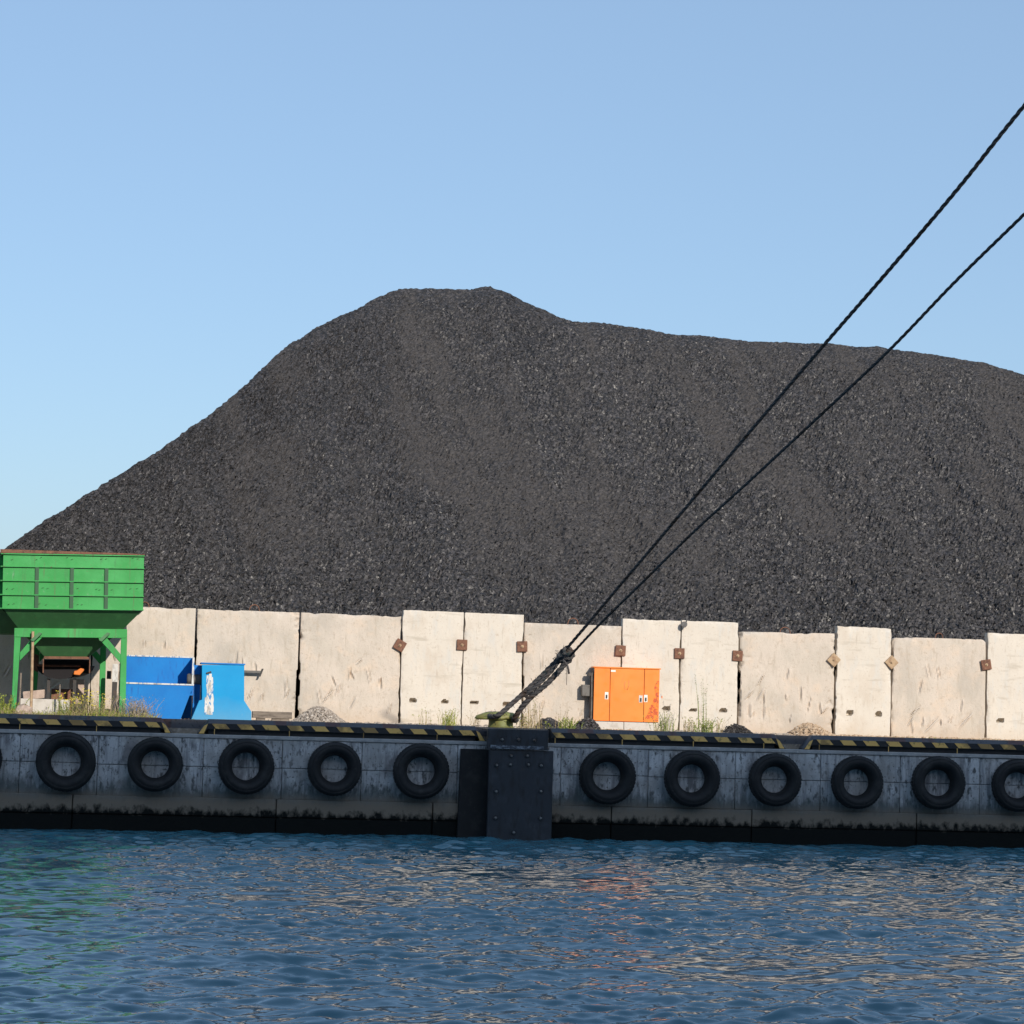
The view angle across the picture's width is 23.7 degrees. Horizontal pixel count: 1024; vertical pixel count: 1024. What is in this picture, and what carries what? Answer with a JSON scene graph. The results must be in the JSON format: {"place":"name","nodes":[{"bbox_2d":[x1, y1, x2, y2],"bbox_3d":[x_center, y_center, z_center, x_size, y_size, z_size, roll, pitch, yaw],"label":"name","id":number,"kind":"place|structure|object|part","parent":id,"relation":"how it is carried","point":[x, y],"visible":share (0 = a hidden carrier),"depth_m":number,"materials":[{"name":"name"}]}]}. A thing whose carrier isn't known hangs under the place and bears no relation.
{"place":"outdoors","nodes":[
{"label":"outdoors","id":0,"kind":"place"},
{"bbox_2d":[0,706,993,739],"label":"grass","id":1,"kind":"structure","parent":0,"point":[8,711],"depth_m":46.59,"materials":[{"name":"green plant"}]},
{"bbox_2d":[0,829,1023,1023],"bbox_3d":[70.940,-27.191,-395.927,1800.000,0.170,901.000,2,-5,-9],"label":"water","id":2,"kind":"structure","parent":0,"point":[100,926],"depth_m":27.22,"materials":[{"name":"teal liquid"}]},
{"bbox_2d":[0,0,1023,548],"label":"sky","id":3,"kind":"structure","parent":0,"point":[190,190],"materials":[{"name":"blue"}]},
{"bbox_2d":[31,714,1001,754],"bbox_3d":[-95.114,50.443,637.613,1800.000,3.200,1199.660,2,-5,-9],"label":"ground","id":4,"kind":"structure","parent":0,"point":[196,730],"depth_m":46.25,"materials":[{"name":"grey concrete"}]},
{"bbox_2d":[0,693,28,713],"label":"weed","id":5,"kind":"object","parent":4,"relation":"on","point":[3,705],"visible":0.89,"depth_m":46.54,"materials":[{"name":"green plant"}]},
{"bbox_2d":[19,673,21,704],"bbox_3d":[-9.538,3.554,47.279,0.028,0.866,0.028,2,-5,-9],"label":"stake","id":6,"kind":"object","parent":4,"relation":"on","point":[20,689],"visible":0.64,"depth_m":47.27,"materials":[{"name":"grey wood"}]},
{"bbox_2d":[14,703,32,713],"bbox_3d":[-9.342,3.841,46.674,0.401,0.356,0.302,2,-5,-9],"label":"boulder","id":7,"kind":"object","parent":4,"relation":"on","point":[23,706],"visible":0.43,"depth_m":46.58,"materials":[{"name":"beige stone"}]},
{"bbox_2d":[30,631,33,708],"bbox_3d":[-9.216,3.135,46.800,0.089,1.683,0.057,2,-5,-9],"label":"prop pole","id":8,"kind":"object","parent":4,"relation":"on","point":[31,671],"visible":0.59,"depth_m":46.79,"materials":[{"name":"wood"}]},
{"bbox_2d":[0,635,90,712],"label":"concrete wall panel","id":9,"kind":"structure","parent":4,"relation":"on","point":[6,658],"depth_m":49.89,"materials":[{"name":"grey concrete"}]},
{"bbox_2d":[21,698,69,713],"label":"concrete beam","id":10,"kind":"structure","parent":4,"relation":"on","point":[41,704],"depth_m":47.63,"materials":[{"name":"grey concrete"}]},
{"bbox_2d":[34,654,94,712],"bbox_3d":[-8.932,3.463,48.413,1.236,1.261,0.972,2,-5,-9],"label":"belt conveyor","id":11,"kind":"object","parent":4,"relation":"on","point":[57,671],"visible":0.86,"depth_m":48.04,"materials":[{"name":"black rubber"}]},
{"bbox_2d":[74,668,84,674],"bbox_3d":[-8.517,3.143,47.992,0.214,0.137,0.060,2,-5,-9],"label":"plastic scoop","id":12,"kind":"object","parent":11,"relation":"attached to","point":[79,671],"visible":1,"depth_m":47.96,"materials":[{"name":"orange plastic"}]},
{"bbox_2d":[47,690,84,715],"bbox_3d":[-8.565,3.698,46.873,0.725,0.529,0.695,2,-5,-9],"label":"weed","id":13,"kind":"object","parent":4,"relation":"on","point":[60,706],"visible":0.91,"depth_m":46.89,"materials":[{"name":"green plant"}]},
{"bbox_2d":[0,549,144,713],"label":"loading hopper","id":14,"kind":"object","parent":4,"relation":"on","point":[71,605],"visible":0.92,"depth_m":46.90,"materials":[{"name":"green paint"}]},
{"bbox_2d":[58,688,125,716],"bbox_3d":[-8.063,3.677,46.825,1.292,0.591,0.919,2,-5,-9],"label":"weed","id":15,"kind":"object","parent":4,"relation":"on","point":[87,704],"visible":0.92,"depth_m":46.73,"materials":[{"name":"green plant"}]},
{"bbox_2d":[107,664,117,712],"bbox_3d":[-7.857,3.586,48.255,0.350,1.152,0.085,2,-5,-9],"label":"marker post","id":16,"kind":"object","parent":4,"relation":"on","point":[114,671],"visible":0.68,"depth_m":48.23,"materials":[{"name":"white paint"}]},
{"bbox_2d":[107,695,164,716],"bbox_3d":[-7.274,3.747,46.868,1.212,0.502,1.203,2,-5,-9],"label":"weed","id":17,"kind":"object","parent":4,"relation":"on","point":[138,712],"visible":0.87,"depth_m":46.96,"materials":[{"name":"green plant"}]},
{"bbox_2d":[90,607,195,715],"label":"concrete wall panel","id":18,"kind":"structure","parent":4,"relation":"on","point":[155,631],"depth_m":50.37,"materials":[{"name":"beige concrete"}]},
{"bbox_2d":[196,609,298,719],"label":"concrete wall panel","id":19,"kind":"structure","parent":4,"relation":"on","point":[267,642],"depth_m":50.66,"materials":[{"name":"beige concrete"}]},
{"bbox_2d":[252,711,291,720],"bbox_3d":[-4.716,4.065,47.863,0.770,0.290,0.300,2,-5,-9],"label":"wooden pallet","id":20,"kind":"object","parent":4,"relation":"on","point":[274,716],"visible":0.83,"depth_m":47.73,"materials":[{"name":"brown wood"}]},
{"bbox_2d":[298,612,400,722],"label":"concrete wall panel","id":21,"kind":"structure","parent":4,"relation":"on","point":[350,668],"depth_m":50.96,"materials":[{"name":"beige concrete"}]},
{"bbox_2d":[412,706,431,724],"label":"weed","id":22,"kind":"object","parent":4,"relation":"on","point":[425,719],"visible":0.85,"depth_m":49.12,"materials":[{"name":"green plant"}]},
{"bbox_2d":[399,610,463,724],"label":"concrete wall panel","id":23,"kind":"structure","parent":4,"relation":"on","point":[431,667],"depth_m":51.20,"materials":[{"name":"beige concrete"}]},
{"bbox_2d":[393,638,406,651],"bbox_3d":[-2.350,2.793,51.095,0.294,0.294,0.105,2,-5,-9],"label":"anchor plate","id":24,"kind":"object","parent":23,"relation":"attached to","point":[399,644],"visible":1,"depth_m":51.08,"materials":[{"name":"metal"}]},
{"bbox_2d":[457,639,467,649],"bbox_3d":[-1.051,2.796,51.303,0.228,0.228,0.105,2,-5,-9],"label":"anchor plate","id":25,"kind":"object","parent":23,"relation":"attached to","point":[461,644],"visible":1,"depth_m":51.29,"materials":[{"name":"metal"}]},
{"bbox_2d":[437,708,458,725],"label":"weed","id":26,"kind":"object","parent":4,"relation":"on","point":[448,720],"visible":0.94,"depth_m":49.03,"materials":[{"name":"green plant"}]},
{"bbox_2d":[465,710,479,726],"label":"weed","id":27,"kind":"object","parent":4,"relation":"on","point":[474,720],"visible":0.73,"depth_m":49.35,"materials":[{"name":"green plant"}]},
{"bbox_2d":[163,719,807,743],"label":"edge strip","id":28,"kind":"object","parent":4,"relation":"on","point":[199,724],"visible":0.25,"depth_m":47.07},
{"bbox_2d":[460,613,523,725],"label":"concrete wall panel","id":29,"kind":"structure","parent":4,"relation":"on","point":[491,670],"depth_m":51.41,"materials":[{"name":"beige concrete"}]},
{"bbox_2d":[517,641,526,651],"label":"anchor plate","id":30,"kind":"object","parent":29,"relation":"attached to","point":[521,646],"visible":1,"depth_m":51.49,"materials":[{"name":"metal"}]},
{"bbox_2d":[475,711,518,727],"bbox_3d":[-0.297,4.095,47.758,0.893,0.380,0.680,2,-5,-9],"label":"bollard","id":31,"kind":"object","parent":4,"relation":"on","point":[505,722],"visible":0.65,"depth_m":47.56,"materials":[{"name":"green metal"}]},
{"bbox_2d":[485,103,1023,720],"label":"mooring rope","id":32,"kind":"object","parent":31,"relation":"attached to","point":[551,667],"visible":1,"depth_m":40.51,"materials":[{"name":"black fabric"}]},
{"bbox_2d":[511,213,1023,724],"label":"mooring rope","id":33,"kind":"object","parent":31,"relation":"attached to","point":[561,667],"visible":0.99,"depth_m":39.99,"materials":[{"name":"black fabric"}]},
{"bbox_2d":[0,286,1023,729],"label":"coal pile","id":34,"kind":"object","parent":4,"relation":"on","point":[476,450],"visible":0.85,"depth_m":58.12,"materials":[{"name":"black stone"}]},
{"bbox_2d":[0,729,1023,847],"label":"quay wall","id":35,"kind":"structure","parent":4,"relation":"on","point":[110,794],"depth_m":46.61,"materials":[{"name":"concrete"}]},
{"bbox_2d":[0,749,1,768],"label":"tyre fender","id":36,"kind":"object","parent":35,"relation":"attached to","point":[0,759],"visible":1,"depth_m":45.00,"materials":[{"name":"rubber"}]},
{"bbox_2d":[36,732,95,791],"bbox_3d":[-8.290,4.640,45.302,1.102,1.108,0.271,-15,0,-10],"label":"tyre fender","id":37,"kind":"object","parent":35,"relation":"attached to","point":[50,777],"visible":1,"depth_m":45.20,"materials":[{"name":"rubber"}]},
{"bbox_2d":[0,713,171,732],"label":"edge beam","id":38,"kind":"structure","parent":35,"relation":"on","point":[82,723],"depth_m":45.61,"materials":[{"name":"black metal"}]},
{"bbox_2d":[127,737,182,791],"bbox_3d":[-6.665,4.715,45.539,1.031,1.014,0.307,9,-8,-7],"label":"tyre fender","id":39,"kind":"object","parent":35,"relation":"attached to","point":[169,750],"visible":1,"depth_m":45.42,"materials":[{"name":"rubber"}]},
{"bbox_2d":[218,738,274,794],"bbox_3d":[-4.993,4.780,45.801,1.044,1.050,0.311,6,-5,-13],"label":"tyre fender","id":40,"kind":"object","parent":35,"relation":"attached to","point":[262,754],"visible":1,"depth_m":45.69,"materials":[{"name":"rubber"}]},
{"bbox_2d":[307,742,361,795],"bbox_3d":[-3.357,4.854,46.066,1.014,1.019,0.295,34,-9,-7],"label":"tyre fender","id":41,"kind":"object","parent":35,"relation":"attached to","point":[348,782],"visible":1,"depth_m":45.96,"materials":[{"name":"rubber"}]},
{"bbox_2d":[197,719,485,740],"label":"edge beam","id":42,"kind":"structure","parent":35,"relation":"on","point":[335,729],"depth_m":46.37,"materials":[{"name":"black metal"}]},
{"bbox_2d":[393,743,449,798],"bbox_3d":[-1.728,4.924,46.322,1.074,1.058,0.297,-37,1,-10],"label":"tyre fender","id":43,"kind":"object","parent":35,"relation":"attached to","point":[437,758],"visible":1,"depth_m":46.21,"materials":[{"name":"rubber"}]},
{"bbox_2d":[456,728,553,839],"bbox_3d":[-0.149,5.321,46.554,1.760,2.352,0.835,2,-5,-9],"label":"fender panel","id":44,"kind":"object","parent":35,"relation":"attached to","point":[504,794],"visible":0.97,"depth_m":46.30,"materials":[{"name":"paint"}]},
{"bbox_2d":[579,748,635,804],"bbox_3d":[1.835,5.080,46.887,1.097,1.084,0.287,31,-9,-6],"label":"tyre fender","id":45,"kind":"object","parent":35,"relation":"attached to","point":[622,790],"visible":1,"depth_m":46.78,"materials":[{"name":"rubber"}]},
{"bbox_2d":[549,728,784,748],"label":"edge beam","id":46,"kind":"structure","parent":35,"relation":"on","point":[656,738],"depth_m":47.34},
{"bbox_2d":[664,750,719,806],"bbox_3d":[3.480,5.155,47.152,1.085,1.091,0.276,-40,3,-11],"label":"tyre fender","id":47,"kind":"object","parent":35,"relation":"attached to","point":[708,789],"visible":1,"depth_m":47.05,"materials":[{"name":"rubber"}]},
{"bbox_2d":[748,753,801,806],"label":"tyre fender","id":48,"kind":"object","parent":35,"relation":"attached to","point":[790,790],"visible":1,"depth_m":47.29,"materials":[{"name":"rubber"}]},
{"bbox_2d":[831,756,883,808],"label":"tyre fender","id":49,"kind":"object","parent":35,"relation":"attached to","point":[871,794],"visible":1,"depth_m":47.58,"materials":[{"name":"rubber"}]},
{"bbox_2d":[799,735,1023,754],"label":"edge beam","id":50,"kind":"structure","parent":35,"relation":"on","point":[900,744],"depth_m":48.13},
{"bbox_2d":[911,756,965,809],"bbox_3d":[8.377,5.321,47.914,1.058,1.046,0.300,7,-8,-8],"label":"tyre fender","id":51,"kind":"object","parent":35,"relation":"attached to","point":[954,793],"visible":1,"depth_m":47.81,"materials":[{"name":"rubber"}]},
{"bbox_2d":[991,759,1023,811],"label":"tyre fender","id":52,"kind":"object","parent":35,"relation":"attached to","point":[1002,773],"visible":1,"depth_m":48.03,"materials":[{"name":"rubber"}]},
{"bbox_2d":[516,709,541,727],"bbox_3d":[0.306,4.086,48.105,0.552,0.446,0.375,4,-5,-26],"label":"weed","id":53,"kind":"object","parent":4,"relation":"on","point":[523,721],"visible":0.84,"depth_m":48.09,"materials":[{"name":"beige plant"}]},
{"bbox_2d":[525,696,543,728],"bbox_3d":[0.468,3.933,48.377,0.385,0.804,0.481,0,-5,14],"label":"weed","id":54,"kind":"object","parent":4,"relation":"on","point":[533,712],"visible":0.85,"depth_m":48.30,"materials":[{"name":"beige plant"}]},
{"bbox_2d":[533,717,562,728],"bbox_3d":[0.881,4.418,50.507,0.790,0.326,1.078,2,-5,-9],"label":"coal heap","id":55,"kind":"object","parent":4,"relation":"on","point":[549,720],"visible":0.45,"depth_m":50.39,"materials":[{"name":"black stone"}]},
{"bbox_2d":[544,717,582,728],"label":"weed","id":56,"kind":"object","parent":4,"relation":"on","point":[566,726],"visible":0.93,"depth_m":48.59,"materials":[{"name":"green plant"}]},
{"bbox_2d":[107,715,1023,740],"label":"gravel","id":57,"kind":"structure","parent":4,"relation":"on","point":[707,731],"depth_m":51.81,"materials":[{"name":"grey gravel"}]},
{"bbox_2d":[23,689,45,698],"bbox_3d":[-9.466,3.624,48.326,0.449,0.223,0.350,2,-5,-9],"label":"concrete slab","id":58,"kind":"object","parent":57,"relation":"on","point":[39,694],"depth_m":48.16,"materials":[{"name":"beige concrete"}]},
{"bbox_2d":[51,689,72,710],"bbox_3d":[-8.975,3.749,48.695,0.461,0.430,0.100,2,-5,-9],"label":"dark plate","id":59,"kind":"object","parent":57,"relation":"on","point":[67,695],"visible":0.26,"depth_m":48.70,"materials":[{"name":"metal"}]},
{"bbox_2d":[69,679,84,703],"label":"concrete block","id":60,"kind":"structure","parent":57,"relation":"on","point":[80,683],"depth_m":49.13,"materials":[{"name":"beige concrete"}]},
{"bbox_2d":[126,655,194,718],"bbox_3d":[-7.160,3.570,49.460,1.370,1.315,0.975,2,-5,-9],"label":"blue trough","id":61,"kind":"object","parent":57,"relation":"on","point":[159,678],"visible":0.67,"depth_m":49.80,"materials":[{"name":"paint"}]},
{"bbox_2d":[190,662,250,719],"bbox_3d":[-5.876,3.662,49.251,1.219,1.210,0.800,2,-5,-9],"label":"blue pedestal","id":62,"kind":"object","parent":57,"relation":"on","point":[222,690],"visible":0.88,"depth_m":48.90,"materials":[{"name":"paint"}]},
{"bbox_2d":[187,674,200,702],"bbox_3d":[-6.390,3.569,49.307,0.380,0.595,0.230,2,-5,-9],"label":"electric motor","id":63,"kind":"object","parent":62,"relation":"on","point":[197,679],"visible":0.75,"depth_m":49.23,"materials":[{"name":"grey metal"}]},
{"bbox_2d":[244,669,262,676],"bbox_3d":[-5.354,3.324,50.507,0.409,0.165,0.102,2,-5,-9],"label":"steel arm","id":64,"kind":"object","parent":62,"relation":"attached to","point":[249,671],"visible":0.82,"depth_m":50.46},
{"bbox_2d":[293,706,347,722],"bbox_3d":[-3.830,4.192,50.079,1.374,0.410,1.054,2,-5,-9],"label":"gravel heap","id":65,"kind":"object","parent":57,"relation":"on","point":[320,714],"visible":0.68,"depth_m":49.91,"materials":[{"name":"gravel"}]},
{"bbox_2d":[555,707,569,727],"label":"weed","id":66,"kind":"object","parent":57,"relation":"on","point":[560,718],"visible":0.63,"depth_m":49.95,"materials":[{"name":"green plant"}]},
{"bbox_2d":[694,675,707,731],"bbox_3d":[3.924,3.996,50.752,0.306,1.250,0.182,2,-5,-9],"label":"weed","id":67,"kind":"object","parent":57,"relation":"on","point":[703,709],"visible":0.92,"depth_m":50.72,"materials":[{"name":"green plant"}]},
{"bbox_2d":[709,715,731,732],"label":"weed","id":68,"kind":"object","parent":57,"relation":"on","point":[718,726],"visible":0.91,"depth_m":50.46,"materials":[{"name":"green plant"}]},
{"bbox_2d":[722,723,753,733],"bbox_3d":[4.680,4.598,51.424,0.728,0.284,1.034,2,-5,-9],"label":"coal heap","id":69,"kind":"object","parent":57,"relation":"on","point":[735,728],"visible":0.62,"depth_m":51.40,"materials":[{"name":"black gravel"}]},
{"bbox_2d":[522,623,621,726],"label":"concrete wall panel","id":70,"kind":"structure","parent":4,"relation":"on","point":[545,641],"depth_m":51.66,"materials":[{"name":"beige concrete"}]},
{"bbox_2d":[574,718,600,728],"bbox_3d":[1.467,4.454,50.807,0.680,0.339,1.086,2,-5,-9],"label":"coal heap","id":71,"kind":"object","parent":4,"relation":"on","point":[588,723],"visible":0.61,"depth_m":50.75,"materials":[{"name":"black stone"}]},
{"bbox_2d":[581,666,661,730],"bbox_3d":[2.320,4.027,51.609,1.722,1.476,0.315,2,-5,-9],"label":"electrical cabinet","id":72,"kind":"object","parent":4,"relation":"on","point":[625,698],"visible":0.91,"depth_m":51.49,"materials":[{"name":"orange metal"}]},
{"bbox_3d":[1.893,3.848,51.417,0.337,1.106,0.046,2,-5,-9],"label":"door","id":73,"kind":"part","parent":72,"relation":"part of","materials":[{"name":"orange paint"}]},
{"bbox_3d":[2.428,3.870,51.502,0.724,1.106,0.046,2,-5,-9],"label":"door","id":74,"kind":"part","parent":72,"relation":"part of","materials":[{"name":"orange paint"}]},
{"bbox_3d":[2.949,3.891,51.584,0.338,1.106,0.046,2,-5,-9],"label":"door","id":75,"kind":"part","parent":72,"relation":"part of","materials":[{"name":"orange paint"}]},
{"bbox_2d":[621,619,680,730],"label":"concrete wall panel","id":76,"kind":"structure","parent":4,"relation":"on","point":[650,643],"depth_m":51.98,"materials":[{"name":"beige concrete"}]},
{"bbox_2d":[615,645,625,655],"bbox_3d":[2.308,2.946,51.832,0.230,0.230,0.105,2,-5,-9],"label":"anchor plate","id":77,"kind":"object","parent":76,"relation":"attached to","point":[620,650],"visible":1,"depth_m":51.82,"materials":[{"name":"metal"}]},
{"bbox_2d":[674,648,684,658],"bbox_3d":[3.574,3.018,52.030,0.224,0.224,0.105,2,-5,-9],"label":"anchor plate","id":78,"kind":"object","parent":76,"relation":"attached to","point":[679,653],"visible":1,"depth_m":52.02,"materials":[{"name":"metal"}]},
{"bbox_2d":[643,711,678,731],"bbox_3d":[3.111,4.305,50.152,0.732,0.493,0.488,3,-5,-16],"label":"weed","id":79,"kind":"object","parent":4,"relation":"on","point":[665,727],"visible":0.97,"depth_m":50.14,"materials":[{"name":"green plant"}]},
{"bbox_2d":[681,717,700,731],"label":"weed","id":80,"kind":"object","parent":4,"relation":"on","point":[688,729],"visible":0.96,"depth_m":50.25,"materials":[{"name":"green plant"}]},
{"bbox_2d":[688,716,721,731],"bbox_3d":[3.989,4.383,50.087,0.748,0.376,0.702,2,-5,-9],"label":"weed","id":81,"kind":"object","parent":4,"relation":"on","point":[704,727],"visible":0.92,"depth_m":50.09,"materials":[{"name":"green plant"}]},
{"bbox_2d":[678,620,738,731],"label":"concrete wall panel","id":82,"kind":"structure","parent":4,"relation":"on","point":[709,646],"depth_m":52.14,"materials":[{"name":"beige concrete"}]},
{"bbox_2d":[681,616,687,627],"bbox_3d":[3.683,2.343,52.111,0.138,0.263,0.308,1,-5,5],"label":"floodlight","id":83,"kind":"object","parent":82,"relation":"attached to","point":[684,624],"visible":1,"depth_m":51.99,"materials":[{"name":"grey metal"}]},
{"bbox_2d":[732,650,742,660],"bbox_3d":[4.833,3.081,52.227,0.232,0.232,0.105,2,-5,-9],"label":"anchor plate","id":84,"kind":"object","parent":82,"relation":"attached to","point":[737,655],"visible":1,"depth_m":52.21,"materials":[{"name":"metal"}]},
{"bbox_2d":[737,632,834,733],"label":"concrete wall panel","id":85,"kind":"structure","parent":4,"relation":"on","point":[787,683],"depth_m":52.41,"materials":[{"name":"beige concrete"}]},
{"bbox_2d":[827,653,840,666],"bbox_3d":[6.939,3.188,52.558,0.306,0.306,0.105,2,-5,-9],"label":"anchor plate","id":86,"kind":"object","parent":85,"relation":"attached to","point":[833,659],"visible":1,"depth_m":52.54,"materials":[{"name":"metal"}]},
{"bbox_2d":[788,722,837,735],"bbox_3d":[6.397,4.643,51.685,1.377,0.362,1.078,2,-5,-9],"label":"rubble heap","id":87,"kind":"object","parent":4,"relation":"on","point":[806,729],"visible":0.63,"depth_m":51.55,"materials":[{"name":"beige gravel"}]},
{"bbox_2d":[833,626,890,735],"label":"concrete wall panel","id":88,"kind":"structure","parent":4,"relation":"on","point":[862,692],"depth_m":52.66,"materials":[{"name":"beige concrete"}]},
{"bbox_2d":[885,655,897,668],"bbox_3d":[8.215,3.253,52.758,0.307,0.307,0.105,2,-5,-9],"label":"anchor plate","id":89,"kind":"object","parent":88,"relation":"attached to","point":[891,661],"visible":1,"depth_m":52.74,"materials":[{"name":"metal"}]},
{"bbox_2d":[890,637,985,738],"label":"concrete wall panel","id":90,"kind":"structure","parent":4,"relation":"on","point":[937,687],"depth_m":52.94,"materials":[{"name":"beige concrete"}]},
{"bbox_2d":[984,633,1023,739],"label":"concrete wall panel","id":91,"kind":"structure","parent":4,"relation":"on","point":[1004,697],"depth_m":53.17,"materials":[{"name":"beige concrete"}]},
{"bbox_2d":[981,659,991,669],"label":"anchor plate","id":92,"kind":"object","parent":91,"relation":"attached to","point":[985,664],"visible":1,"depth_m":53.08,"materials":[{"name":"metal"}]}
]}

